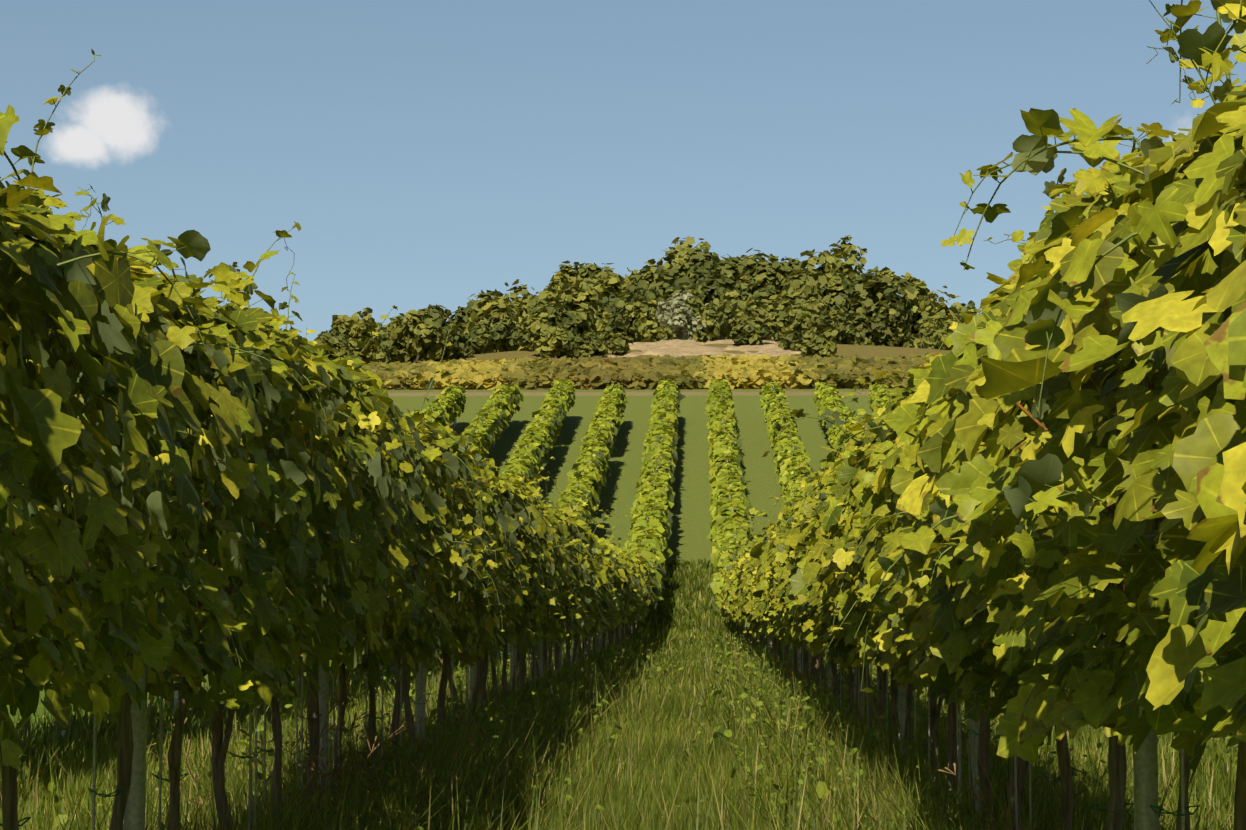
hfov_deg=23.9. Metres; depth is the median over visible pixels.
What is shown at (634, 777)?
grass
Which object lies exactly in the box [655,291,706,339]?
silver shrub foliage
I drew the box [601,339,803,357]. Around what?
bare soil patch
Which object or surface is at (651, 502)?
vine leaves
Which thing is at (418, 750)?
dry weeds
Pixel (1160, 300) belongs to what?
vine leaves
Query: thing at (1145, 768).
trellis posts
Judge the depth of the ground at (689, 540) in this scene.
135.80 m
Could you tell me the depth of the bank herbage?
171.80 m
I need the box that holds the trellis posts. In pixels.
[61,378,1158,829]
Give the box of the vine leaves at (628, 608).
[546,468,780,644]
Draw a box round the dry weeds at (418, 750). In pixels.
[146,642,1085,829]
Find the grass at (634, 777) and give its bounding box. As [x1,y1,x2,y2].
[0,557,1240,829]
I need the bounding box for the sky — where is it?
[0,0,1245,340]
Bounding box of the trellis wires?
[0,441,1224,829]
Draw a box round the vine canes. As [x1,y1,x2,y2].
[1,341,1227,657]
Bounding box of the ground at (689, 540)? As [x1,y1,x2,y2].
[7,342,950,734]
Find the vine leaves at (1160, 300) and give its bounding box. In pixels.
[0,0,1245,784]
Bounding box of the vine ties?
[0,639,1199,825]
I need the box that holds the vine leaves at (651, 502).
[3,378,1219,660]
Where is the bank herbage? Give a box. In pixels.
[361,352,930,389]
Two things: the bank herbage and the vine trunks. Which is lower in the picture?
the vine trunks
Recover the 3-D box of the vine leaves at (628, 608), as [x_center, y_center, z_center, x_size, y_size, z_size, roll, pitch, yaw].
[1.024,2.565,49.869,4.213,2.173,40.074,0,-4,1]
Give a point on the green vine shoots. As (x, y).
(1204, 87)
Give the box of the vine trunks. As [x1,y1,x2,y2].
[0,418,1245,829]
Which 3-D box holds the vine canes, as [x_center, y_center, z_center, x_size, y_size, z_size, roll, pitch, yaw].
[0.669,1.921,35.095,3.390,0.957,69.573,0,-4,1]
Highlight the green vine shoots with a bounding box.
[4,0,1245,829]
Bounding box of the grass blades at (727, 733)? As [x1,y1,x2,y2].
[0,629,1237,829]
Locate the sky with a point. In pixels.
(422, 153)

